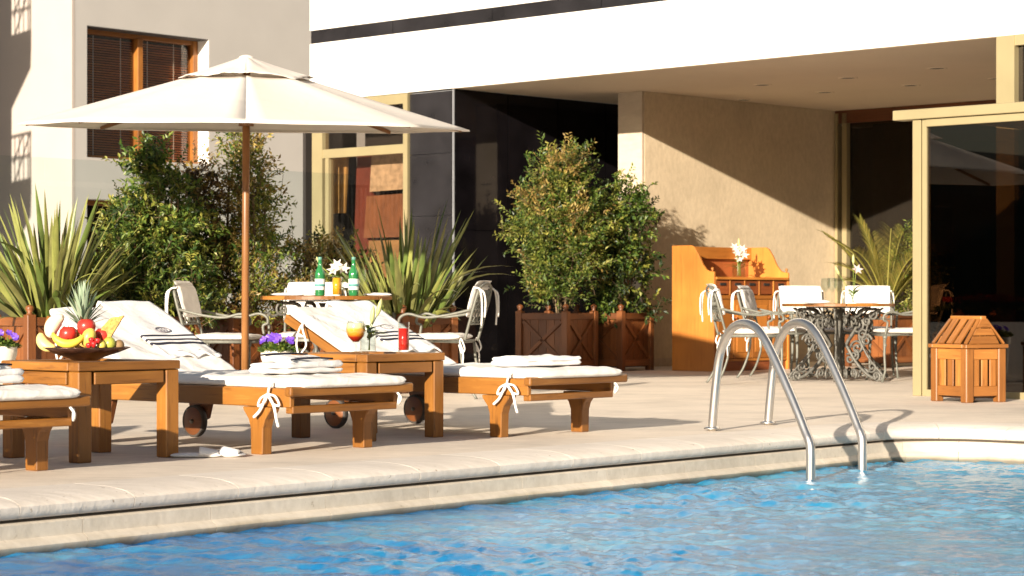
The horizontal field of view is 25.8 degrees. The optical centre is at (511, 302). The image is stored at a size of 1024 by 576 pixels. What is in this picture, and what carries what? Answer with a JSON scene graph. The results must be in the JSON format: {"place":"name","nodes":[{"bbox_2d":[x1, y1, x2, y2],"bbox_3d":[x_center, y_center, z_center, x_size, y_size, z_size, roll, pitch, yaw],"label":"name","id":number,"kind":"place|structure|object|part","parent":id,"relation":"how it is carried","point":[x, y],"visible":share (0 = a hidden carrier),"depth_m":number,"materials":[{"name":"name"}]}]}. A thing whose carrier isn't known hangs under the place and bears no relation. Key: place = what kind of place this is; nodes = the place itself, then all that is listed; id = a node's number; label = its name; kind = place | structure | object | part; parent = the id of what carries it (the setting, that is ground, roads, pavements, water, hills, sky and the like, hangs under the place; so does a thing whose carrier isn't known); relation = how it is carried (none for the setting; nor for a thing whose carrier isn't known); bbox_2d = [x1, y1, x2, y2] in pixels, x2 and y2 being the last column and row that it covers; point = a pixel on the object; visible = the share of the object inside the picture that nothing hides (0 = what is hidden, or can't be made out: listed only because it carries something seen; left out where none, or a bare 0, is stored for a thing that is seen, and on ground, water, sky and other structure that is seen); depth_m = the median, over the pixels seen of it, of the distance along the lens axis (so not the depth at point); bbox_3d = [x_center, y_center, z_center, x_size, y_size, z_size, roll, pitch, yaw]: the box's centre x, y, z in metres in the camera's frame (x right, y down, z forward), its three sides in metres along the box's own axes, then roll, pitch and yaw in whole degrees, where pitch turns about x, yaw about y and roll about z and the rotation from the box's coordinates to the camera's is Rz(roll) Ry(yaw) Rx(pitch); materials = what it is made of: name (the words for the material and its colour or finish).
{"place":"outdoors","nodes":[
{"label":"outdoors","id":0,"kind":"place"},
{"bbox_2d":[257,332,300,361],"bbox_3d":[-1.587,0.457,15.195,0.307,0.507,0.302,0,0,0],"label":"pansy pot","id":1,"kind":"object","parent":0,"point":[275,347],"visible":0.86,"depth_m":15.13,"materials":[{"name":"purple plant"}]},
{"bbox_2d":[0,459,1023,575],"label":"water","id":2,"kind":"structure","parent":0,"point":[925,517],"depth_m":8.64,"materials":[{"name":"blue liquid"}]},
{"bbox_2d":[0,361,1023,488],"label":"terrace floor","id":3,"kind":"structure","parent":0,"point":[657,402],"depth_m":13.32,"materials":[{"name":"stone"}]},
{"bbox_2d":[0,384,90,470],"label":"sun lounger","id":4,"kind":"object","parent":3,"relation":"on","point":[42,410],"visible":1,"depth_m":9.24,"materials":[{"name":"brown wood"}]},
{"bbox_2d":[0,363,23,383],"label":"folded towel","id":5,"kind":"object","parent":4,"relation":"on","point":[8,374],"visible":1,"depth_m":9.34,"materials":[{"name":"white fabric"}]},
{"bbox_2d":[0,305,95,384],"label":"planter box","id":6,"kind":"object","parent":3,"relation":"on","point":[28,328],"visible":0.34,"depth_m":16.48,"materials":[{"name":"brown wood"}]},
{"bbox_2d":[0,184,164,318],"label":"strap leaved plant","id":7,"kind":"object","parent":6,"relation":"in","point":[44,283],"visible":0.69,"depth_m":16.56,"materials":[{"name":"green plant"}]},
{"bbox_2d":[1,358,179,463],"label":"side table","id":8,"kind":"object","parent":3,"relation":"on","point":[89,429],"visible":0.91,"depth_m":10.17,"materials":[{"name":"brown wood"}]},
{"bbox_2d":[0,329,22,383],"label":"pansy pot","id":9,"kind":"object","parent":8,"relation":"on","point":[8,349],"visible":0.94,"depth_m":15.74,"materials":[{"name":"white ceramic"}]},
{"bbox_2d":[43,346,130,360],"bbox_3d":[-1.930,0.232,10.098,0.408,0.062,0.405,0,0,0],"label":"fruit bowl","id":10,"kind":"object","parent":8,"relation":"on","point":[85,354],"visible":0.95,"depth_m":9.98,"materials":[{"name":"brown wood"}]},
{"bbox_2d":[36,333,55,351],"bbox_3d":[-2.094,0.180,10.034,0.095,0.087,0.052,0,0,24],"label":"melon wedge","id":11,"kind":"object","parent":10,"relation":"in","point":[42,340],"visible":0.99,"depth_m":10.02,"materials":[{"name":"yellow food"}]},
{"bbox_2d":[44,314,64,337],"bbox_3d":[-2.067,0.105,10.081,0.089,0.110,0.071,0,0,-31],"label":"papaya half","id":12,"kind":"object","parent":10,"relation":"in","point":[54,322],"visible":0.97,"depth_m":10.06,"materials":[{"name":"white food"}]},
{"bbox_2d":[51,332,83,347],"bbox_3d":[-1.980,0.169,9.957,0.145,0.072,0.042,0,0,-6],"label":"banana","id":13,"kind":"object","parent":10,"relation":"on","point":[66,343],"visible":1,"depth_m":9.94,"materials":[{"name":"yellow food"}]},
{"bbox_2d":[59,325,77,338],"bbox_3d":[-2.005,0.142,10.100,0.084,0.083,0.083,0,0,0],"label":"apple","id":14,"kind":"object","parent":10,"relation":"in","point":[68,332],"visible":0.75,"depth_m":10.07,"materials":[{"name":"red plant"}]},
{"bbox_2d":[61,281,106,347],"bbox_3d":[-1.946,0.071,10.164,0.240,0.362,0.261,0,0,0],"label":"pineapple","id":15,"kind":"object","parent":10,"relation":"in","point":[81,309],"visible":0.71,"depth_m":10.13,"materials":[{"name":"green food"}]},
{"bbox_2d":[77,317,95,334],"bbox_3d":[-1.918,0.108,10.070,0.086,0.085,0.085,0,0,0],"label":"apple","id":16,"kind":"object","parent":10,"relation":"in","point":[83,325],"visible":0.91,"depth_m":10.04,"materials":[{"name":"red plant"}]},
{"bbox_2d":[81,328,95,346],"bbox_3d":[-1.895,0.158,10.000,0.068,0.086,0.065,0,0,0],"label":"mango","id":17,"kind":"object","parent":10,"relation":"in","point":[89,333],"visible":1,"depth_m":9.98,"materials":[{"name":"yellow food"}]},
{"bbox_2d":[95,328,106,339],"bbox_3d":[-1.845,0.148,10.080,0.080,0.079,0.079,0,0,0],"label":"apple","id":18,"kind":"object","parent":10,"relation":"in","point":[101,334],"visible":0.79,"depth_m":10.04,"materials":[{"name":"red plant"}]},
{"bbox_2d":[97,340,105,347],"bbox_3d":[-1.835,0.193,9.990,0.044,0.046,0.044,0,0,0],"label":"fruit","id":19,"kind":"object","parent":10,"relation":"in","point":[102,343],"visible":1,"depth_m":9.97,"materials":[{"name":"yellow food"}]},
{"bbox_2d":[103,337,115,346],"bbox_3d":[-1.805,0.184,10.020,0.060,0.063,0.060,0,0,0],"label":"fruit","id":20,"kind":"object","parent":10,"relation":"in","point":[110,341],"visible":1,"depth_m":10.00,"materials":[{"name":"yellow food"}]},
{"bbox_2d":[101,316,123,336],"bbox_3d":[-1.806,0.120,10.065,0.118,0.122,0.030,0,0,0],"label":"pineapple wedge","id":21,"kind":"object","parent":10,"relation":"in","point":[110,326],"visible":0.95,"depth_m":10.05,"materials":[{"name":"yellow food"}]},
{"bbox_2d":[115,340,123,350],"bbox_3d":[-1.765,0.193,10.040,0.048,0.050,0.048,0,0,0],"label":"fruit","id":22,"kind":"object","parent":10,"relation":"in","point":[119,343],"visible":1,"depth_m":10.02,"materials":[{"name":"brown food"}]},
{"bbox_2d":[172,316,201,334],"bbox_3d":[-2.881,0.362,17.638,0.620,0.695,0.620,0,0,43],"label":"planter box","id":23,"kind":"object","parent":3,"relation":"on","point":[196,327],"visible":0.01,"depth_m":17.60,"materials":[{"name":"brown wood"}]},
{"bbox_2d":[77,131,234,334],"bbox_3d":[-2.820,-0.546,17.711,1.317,1.732,1.364,0,0,0],"label":"shrub","id":24,"kind":"object","parent":23,"relation":"in","point":[174,251],"visible":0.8,"depth_m":17.54,"materials":[{"name":"green plant"}]},
{"bbox_2d":[170,446,245,456],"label":"slippers","id":25,"kind":"object","parent":3,"relation":"on","point":[224,451],"visible":1,"depth_m":10.22,"materials":[{"name":"white fabric"}]},
{"bbox_2d":[165,280,268,367],"bbox_3d":[-2.185,0.276,16.611,0.679,0.879,0.564,0,0,8],"label":"iron armchair","id":26,"kind":"object","parent":3,"relation":"on","point":[186,296],"visible":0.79,"depth_m":16.45,"materials":[{"name":"metal"}]},
{"bbox_2d":[45,307,412,454],"bbox_3d":[-1.464,0.367,11.163,1.985,0.688,0.800,0,0,42],"label":"sun lounger","id":27,"kind":"object","parent":3,"relation":"on","point":[206,382],"visible":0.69,"depth_m":10.73,"materials":[{"name":"white fabric"}]},
{"bbox_2d":[96,301,221,358],"bbox_3d":[-1.872,0.142,11.729,0.663,0.304,0.365,0,0,41],"label":"draped towel","id":28,"kind":"object","parent":27,"relation":"on","point":[160,330],"visible":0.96,"depth_m":11.69,"materials":[{"name":"white fabric"}]},
{"bbox_2d":[249,352,342,373],"bbox_3d":[-1.041,0.290,10.792,0.250,0.095,0.422,0,0,35],"label":"folded towel","id":29,"kind":"object","parent":27,"relation":"on","point":[284,363],"visible":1,"depth_m":10.68,"materials":[{"name":"white fabric"}]},
{"bbox_2d":[17,55,469,369],"bbox_3d":[-1.926,-0.533,16.192,3.009,2.516,3.005,0,0,-29],"label":"parasol","id":30,"kind":"object","parent":3,"relation":"on","point":[246,95],"visible":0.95,"depth_m":15.63,"materials":[{"name":"white fabric"}]},
{"bbox_2d":[202,304,290,369],"bbox_3d":[-2.262,0.362,18.438,0.620,0.695,0.620,0,0,43],"label":"planter box","id":31,"kind":"object","parent":3,"relation":"on","point":[230,354],"visible":0.18,"depth_m":18.15,"materials":[{"name":"brown wood"}]},
{"bbox_2d":[164,140,263,330],"bbox_3d":[-2.521,-0.530,18.317,0.867,1.602,0.849,0,0,-33],"label":"shrub","id":32,"kind":"object","parent":31,"relation":"in","point":[210,176],"visible":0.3,"depth_m":18.20,"materials":[{"name":"green plant"}]},
{"bbox_2d":[187,132,313,332],"bbox_3d":[-2.155,-0.684,18.280,1.163,1.966,1.065,0,0,0],"label":"shrub","id":33,"kind":"object","parent":31,"relation":"in","point":[260,199],"visible":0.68,"depth_m":18.14,"materials":[{"name":"green plant"}]},
{"bbox_2d":[272,306,319,352],"bbox_3d":[-1.613,0.362,19.038,0.620,0.695,0.620,0,0,43],"label":"planter box","id":34,"kind":"object","parent":3,"relation":"on","point":[309,348],"visible":0.02,"depth_m":18.78,"materials":[{"name":"brown wood"}]},
{"bbox_2d":[264,212,383,313],"bbox_3d":[-1.634,-0.182,18.911,1.060,1.176,1.144,0,0,-42],"label":"shrub","id":35,"kind":"object","parent":34,"relation":"in","point":[322,250],"visible":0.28,"depth_m":18.76,"materials":[{"name":"green plant"}]},
{"bbox_2d":[266,282,346,344],"bbox_3d":[-1.592,0.276,17.478,0.564,0.879,0.679,0,0,5],"label":"iron armchair","id":36,"kind":"object","parent":3,"relation":"on","point":[299,287],"visible":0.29,"depth_m":17.69,"materials":[{"name":"fabric"}]},
{"bbox_2d":[260,296,391,351],"bbox_3d":[-1.379,0.334,16.600,0.976,0.762,0.976,0,0,-11],"label":"round table","id":37,"kind":"object","parent":3,"relation":"on","point":[307,300],"visible":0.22,"depth_m":16.33,"materials":[{"name":"brown wood"}]},
{"bbox_2d":[272,292,303,295],"bbox_3d":[-1.646,-0.062,16.420,0.240,0.029,0.160,0,0,-6],"label":"plate","id":38,"kind":"object","parent":37,"relation":"on","point":[289,294],"visible":1,"depth_m":16.35,"materials":[{"name":"white ceramic"}]},
{"bbox_2d":[301,292,314,295],"bbox_3d":[-1.522,-0.063,16.700,0.200,0.029,0.160,0,0,11],"label":"napkin","id":39,"kind":"object","parent":37,"relation":"on","point":[309,293],"visible":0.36,"depth_m":16.63,"materials":[{"name":"white fabric"}]},
{"bbox_2d":[315,257,324,295],"bbox_3d":[-1.405,-0.190,16.350,0.078,0.285,0.078,0,0,0],"label":"water bottle","id":40,"kind":"object","parent":37,"relation":"on","point":[319,281],"visible":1,"depth_m":16.32,"materials":[{"name":"green glass"}]},
{"bbox_2d":[316,257,349,294],"bbox_3d":[-1.315,-0.195,16.745,0.300,0.295,0.241,0,0,0],"label":"lily vase","id":41,"kind":"object","parent":37,"relation":"on","point":[335,267],"visible":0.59,"depth_m":16.70,"materials":[{"name":"white glass"}]},
{"bbox_2d":[332,278,341,293],"bbox_3d":[-1.276,-0.117,16.300,0.072,0.140,0.072,0,0,0],"label":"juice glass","id":42,"kind":"object","parent":37,"relation":"on","point":[336,285],"visible":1,"depth_m":16.27,"materials":[{"name":"orange glass"}]},
{"bbox_2d":[348,257,358,295],"bbox_3d":[-1.159,-0.190,16.350,0.078,0.285,0.078,0,0,0],"label":"water bottle","id":43,"kind":"object","parent":37,"relation":"on","point":[353,283],"visible":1,"depth_m":16.32,"materials":[{"name":"green glass"}]},
{"bbox_2d":[364,293,391,295],"bbox_3d":[-0.995,-0.061,16.550,0.200,0.025,0.160,0,0,-9],"label":"plate","id":44,"kind":"object","parent":37,"relation":"on","point":[377,294],"visible":1,"depth_m":16.48,"materials":[{"name":"white ceramic"}]},
{"bbox_2d":[291,351,444,441],"bbox_3d":[-0.760,0.487,11.760,0.580,0.445,0.580,0,0,42],"label":"side table","id":45,"kind":"object","parent":3,"relation":"on","point":[430,365],"visible":0.73,"depth_m":11.70,"materials":[{"name":"brown wood"}]},
{"bbox_2d":[346,321,365,341],"bbox_3d":[-0.811,0.180,11.600,0.104,0.165,0.104,0,0,0],"label":"cocktail glass","id":46,"kind":"object","parent":45,"relation":"on","point":[355,332],"visible":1,"depth_m":11.56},
{"bbox_2d":[343,299,393,352],"bbox_3d":[-0.713,0.121,11.714,0.263,0.283,0.280,0,0,-37],"label":"lily vase","id":47,"kind":"object","parent":45,"relation":"on","point":[372,320],"visible":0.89,"depth_m":11.71,"materials":[{"name":"white glass"}]},
{"bbox_2d":[398,328,408,349],"bbox_3d":[-0.563,0.182,11.620,0.060,0.160,0.060,0,0,0],"label":"juice glass","id":48,"kind":"object","parent":45,"relation":"on","point":[403,336],"visible":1,"depth_m":11.60,"materials":[{"name":"red glass"}]},
{"bbox_2d":[342,282,394,318],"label":"iron armchair","id":49,"kind":"object","parent":3,"relation":"on","point":[344,284],"visible":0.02,"depth_m":17.91,"materials":[{"name":"fabric"}]},
{"bbox_2d":[391,304,457,393],"bbox_3d":[-0.867,0.362,17.838,0.620,0.695,0.620,0,0,43],"label":"planter box","id":50,"kind":"object","parent":3,"relation":"on","point":[446,325],"visible":0.29,"depth_m":17.74,"materials":[{"name":"brown wood"}]},
{"bbox_2d":[304,199,512,327],"bbox_3d":[-0.954,-0.321,17.747,1.840,1.054,1.562,0,0,23],"label":"strap leaved plant","id":51,"kind":"object","parent":50,"relation":"in","point":[417,287],"visible":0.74,"depth_m":17.60,"materials":[{"name":"green plant"}]},
{"bbox_2d":[397,281,498,398],"bbox_3d":[-0.474,0.276,16.684,0.679,0.879,0.564,0,0,12],"label":"iron armchair","id":52,"kind":"object","parent":3,"relation":"on","point":[478,303],"visible":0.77,"depth_m":16.48,"materials":[{"name":"metal"}]},
{"bbox_2d":[284,307,626,437],"bbox_3d":[-0.359,0.368,12.483,1.985,0.686,0.800,0,0,42],"label":"sun lounger","id":53,"kind":"object","parent":3,"relation":"on","point":[324,330],"visible":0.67,"depth_m":12.09,"materials":[{"name":"white fabric"}]},
{"bbox_2d":[325,300,441,352],"bbox_3d":[-0.770,0.140,13.043,0.665,0.303,0.365,0,0,41],"label":"draped towel","id":54,"kind":"object","parent":53,"relation":"on","point":[357,311],"visible":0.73,"depth_m":13.02,"materials":[{"name":"white fabric"}]},
{"bbox_2d":[491,354,581,365],"bbox_3d":[0.131,0.310,12.038,0.270,0.055,0.442,0,0,44],"label":"folded towel","id":55,"kind":"object","parent":53,"relation":"on","point":[538,360],"visible":1,"depth_m":11.92,"materials":[{"name":"white fabric"}]},
{"bbox_2d":[0,422,1023,556],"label":"pool edge","id":56,"kind":"object","parent":3,"relation":"on","point":[49,518],"visible":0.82,"depth_m":9.87,"materials":[{"name":"stone"}]},
{"bbox_2d":[515,304,597,366],"bbox_3d":[0.462,0.362,22.929,0.620,0.695,0.620,0,0,33],"label":"planter box","id":57,"kind":"object","parent":3,"relation":"on","point":[565,332],"visible":0.78,"depth_m":22.74,"materials":[{"name":"brown wood"}]},
{"bbox_2d":[493,130,635,312],"bbox_3d":[0.536,-0.767,22.847,1.497,1.955,1.272,0,0,0],"label":"shrub","id":58,"kind":"object","parent":57,"relation":"in","point":[557,221],"visible":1,"depth_m":22.62,"materials":[{"name":"green plant"}]},
{"bbox_2d":[572,304,653,370],"bbox_3d":[1.062,0.362,23.433,0.620,0.695,0.620,0,0,36],"label":"planter box","id":59,"kind":"object","parent":3,"relation":"on","point":[628,341],"visible":0.66,"depth_m":23.17,"materials":[{"name":"brown wood"}]},
{"bbox_2d":[585,163,671,328],"bbox_3d":[1.191,-0.578,23.349,1.097,1.778,0.998,0,0,0],"label":"shrub","id":60,"kind":"object","parent":59,"relation":"in","point":[615,291],"visible":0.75,"depth_m":23.25,"materials":[{"name":"green plant"}]},
{"bbox_2d":[303,0,1023,366],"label":"hotel building","id":61,"kind":"structure","parent":3,"relation":"on","point":[787,164],"depth_m":24.80,"materials":[{"name":"paint"}]},
{"bbox_2d":[312,93,411,278],"bbox_3d":[-1.704,-0.805,25.361,1.610,3.030,0.100,0,0,44],"label":"window frame","id":62,"kind":"structure","parent":61,"relation":"in","point":[322,156],"depth_m":25.71,"materials":[{"name":"beige metal"}]},
{"bbox_2d":[753,84,771,85],"bbox_3d":[2.679,-2.322,23.887,0.208,0.008,0.208,0,0,0],"label":"downlight","id":63,"kind":"object","parent":61,"relation":"attached to","point":[762,85],"visible":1,"depth_m":23.89,"materials":[{"name":"paint"}]},
{"bbox_2d":[816,91,833,93],"bbox_3d":[3.465,-2.322,24.736,0.208,0.008,0.208,0,0,0],"label":"downlight","id":64,"kind":"object","parent":61,"relation":"attached to","point":[825,92],"visible":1,"depth_m":24.75,"materials":[{"name":"paint"}]},
{"bbox_2d":[838,77,857,78],"bbox_3d":[3.481,-2.322,23.149,0.208,0.008,0.208,0,0,0],"label":"downlight","id":65,"kind":"object","parent":61,"relation":"attached to","point":[847,77],"visible":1,"depth_m":23.12,"materials":[{"name":"paint"}]},
{"bbox_2d":[901,84,920,86],"bbox_3d":[4.275,-2.322,23.946,0.208,0.008,0.208,0,0,0],"label":"downlight","id":66,"kind":"object","parent":61,"relation":"attached to","point":[912,85],"visible":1,"depth_m":23.95,"materials":[{"name":"paint"}]},
{"bbox_2d":[926,67,946,69],"bbox_3d":[4.223,-2.322,22.200,0.208,0.008,0.208,0,0,0],"label":"downlight","id":67,"kind":"object","parent":61,"relation":"attached to","point":[937,68],"visible":1,"depth_m":22.21,"materials":[{"name":"paint"}]},
{"bbox_2d":[672,245,788,371],"bbox_3d":[2.315,0.060,23.511,0.578,1.300,1.282,0,0,44],"label":"service cabinet","id":68,"kind":"object","parent":3,"relation":"on","point":[695,270],"visible":0.68,"depth_m":23.18,"materials":[{"name":"orange wood"}]},
{"bbox_3d":[2.187,0.274,22.997,0.052,0.612,0.297,0,0,44],"label":"door","id":69,"kind":"part","parent":68,"relation":"part of","materials":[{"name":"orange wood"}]},
{"bbox_2d":[726,238,751,275],"bbox_3d":[2.388,-0.470,23.522,0.395,0.415,0.293,0,0,0],"label":"lily vase","id":70,"kind":"object","parent":68,"relation":"on","point":[735,247],"visible":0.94,"depth_m":23.48,"materials":[{"name":"white glass"}]},
{"bbox_3d":[2.398,0.274,23.222,0.052,0.612,0.297,0,0,44],"label":"door","id":71,"kind":"part","parent":68,"relation":"part of","materials":[{"name":"orange wood"}]},
{"bbox_3d":[2.611,0.274,23.435,0.052,0.612,0.297,0,0,44],"label":"door","id":72,"kind":"part","parent":68,"relation":"part of","materials":[{"name":"orange wood"}]},
{"bbox_3d":[2.823,0.274,23.655,0.052,0.612,0.297,0,0,44],"label":"door","id":73,"kind":"part","parent":68,"relation":"part of","materials":[{"name":"orange wood"}]},
{"bbox_2d":[700,284,784,382],"bbox_3d":[2.007,0.276,19.494,0.679,0.879,0.564,0,0,-4],"label":"iron armchair","id":74,"kind":"object","parent":3,"relation":"on","point":[714,302],"visible":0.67,"depth_m":19.27,"materials":[{"name":"metal"}]},
{"bbox_2d":[731,285,812,377],"bbox_3d":[2.455,0.276,21.127,0.679,0.879,0.564,0,0,20],"label":"iron armchair","id":75,"kind":"object","parent":3,"relation":"on","point":[746,300],"visible":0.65,"depth_m":21.01,"materials":[{"name":"metal"}]},
{"bbox_2d":[704,318,866,480],"bbox_3d":[1.483,0.750,12.189,0.666,1.321,1.464,0,0,-23],"label":"pool ladder","id":76,"kind":"object","parent":3,"relation":"attached to","point":[776,367],"visible":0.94,"depth_m":12.16,"materials":[{"name":"metal"}]},
{"bbox_2d":[773,286,844,372],"bbox_3d":[2.847,0.276,21.477,0.564,0.879,0.679,0,0,-10],"label":"iron armchair","id":77,"kind":"object","parent":3,"relation":"on","point":[793,294],"visible":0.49,"depth_m":21.67,"materials":[{"name":"fabric"}]},
{"bbox_2d":[782,303,894,381],"bbox_3d":[2.965,0.363,20.300,1.020,0.705,1.020,0,0,0],"label":"round table","id":78,"kind":"object","parent":3,"relation":"on","point":[854,321],"visible":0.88,"depth_m":20.18,"materials":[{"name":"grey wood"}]},
{"bbox_2d":[802,300,829,302],"bbox_3d":[2.707,-0.007,19.900,0.220,0.032,0.150,0,0,-11],"label":"napkin","id":79,"kind":"object","parent":78,"relation":"on","point":[816,301],"visible":1,"depth_m":19.84,"materials":[{"name":"white fabric"}]},
{"bbox_2d":[835,254,865,301],"bbox_3d":[3.072,-0.212,20.108,0.323,0.445,0.391,0,0,12],"label":"lily vase","id":80,"kind":"object","parent":78,"relation":"on","point":[856,269],"visible":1,"depth_m":20.08,"materials":[{"name":"white glass"}]},
{"bbox_2d":[854,299,878,302],"bbox_3d":[3.174,-0.010,20.000,0.220,0.038,0.150,0,0,11],"label":"napkin","id":81,"kind":"object","parent":78,"relation":"on","point":[868,301],"visible":1,"depth_m":19.93,"materials":[{"name":"white fabric"}]},
{"bbox_2d":[841,285,898,377],"bbox_3d":[3.391,0.276,21.277,0.564,0.879,0.679,0,0,8],"label":"iron armchair","id":82,"kind":"object","parent":3,"relation":"on","point":[881,294],"visible":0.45,"depth_m":21.47,"materials":[{"name":"fabric"}]},
{"bbox_2d":[845,312,912,367],"bbox_3d":[4.106,0.362,24.738,0.620,0.695,0.620,0,0,-45],"label":"planter box","id":83,"kind":"object","parent":3,"relation":"on","point":[904,349],"visible":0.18,"depth_m":24.49,"materials":[{"name":"brown wood"}]},
{"bbox_2d":[819,214,912,302],"bbox_3d":[4.093,-0.406,24.595,1.474,1.192,0.977,0,0,0],"label":"potted palm","id":84,"kind":"object","parent":83,"relation":"on","point":[879,280],"visible":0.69,"depth_m":24.60,"materials":[{"name":"green plant"}]},
{"bbox_2d":[871,219,912,311],"bbox_3d":[4.466,-0.342,24.871,0.908,1.265,0.892,0,0,32],"label":"shrub","id":85,"kind":"object","parent":83,"relation":"in","point":[907,297],"visible":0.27,"depth_m":24.85,"materials":[{"name":"green plant"}]},
{"bbox_2d":[865,311,912,382],"bbox_3d":[3.580,0.276,20.108,0.679,0.879,0.564,0,0,-6],"label":"iron armchair","id":86,"kind":"object","parent":3,"relation":"on","point":[885,332],"visible":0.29,"depth_m":19.87,"materials":[{"name":"metal"}]},
{"bbox_2d":[893,102,1023,398],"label":"glass screen","id":87,"kind":"object","parent":3,"relation":"on","point":[968,210],"visible":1,"depth_m":16.68,"materials":[{"name":"beige metal"}]},
{"bbox_2d":[928,316,1007,402],"bbox_3d":[3.266,0.403,16.001,0.384,0.614,0.424,0,0,-28],"label":"wooden bin","id":88,"kind":"object","parent":3,"relation":"on","point":[966,367],"visible":1,"depth_m":15.88,"materials":[{"name":"brown wood"}]},
{"bbox_3d":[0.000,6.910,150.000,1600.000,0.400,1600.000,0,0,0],"label":"ground","id":89,"kind":"structure","parent":0,"visible":0},
{"bbox_2d":[0,0,74,316],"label":"apartment end wall","id":90,"kind":"structure","parent":89,"relation":"on","point":[37,58],"depth_m":30.40,"materials":[{"name":"white paint"}]},
{"bbox_2d":[75,0,364,313],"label":"apartment building","id":91,"kind":"structure","parent":89,"relation":"on","point":[122,47],"depth_m":31.50,"materials":[{"name":"beige paint"}]},
{"bbox_2d":[87,200,194,279],"bbox_3d":[-5.206,-0.590,30.987,0.140,1.600,2.148,0,0,41],"label":"window frame","id":92,"kind":"structure","parent":91,"relation":"in","point":[89,202],"depth_m":30.44,"materials":[{"name":"brown wood"}]},
{"bbox_2d":[87,29,197,163],"bbox_3d":[-5.235,-2.835,31.013,0.219,1.770,2.148,0,0,41],"label":"window frame","id":93,"kind":"structure","parent":91,"relation":"in","point":[137,70],"depth_m":30.98,"materials":[{"name":"brown wood"}]}
]}

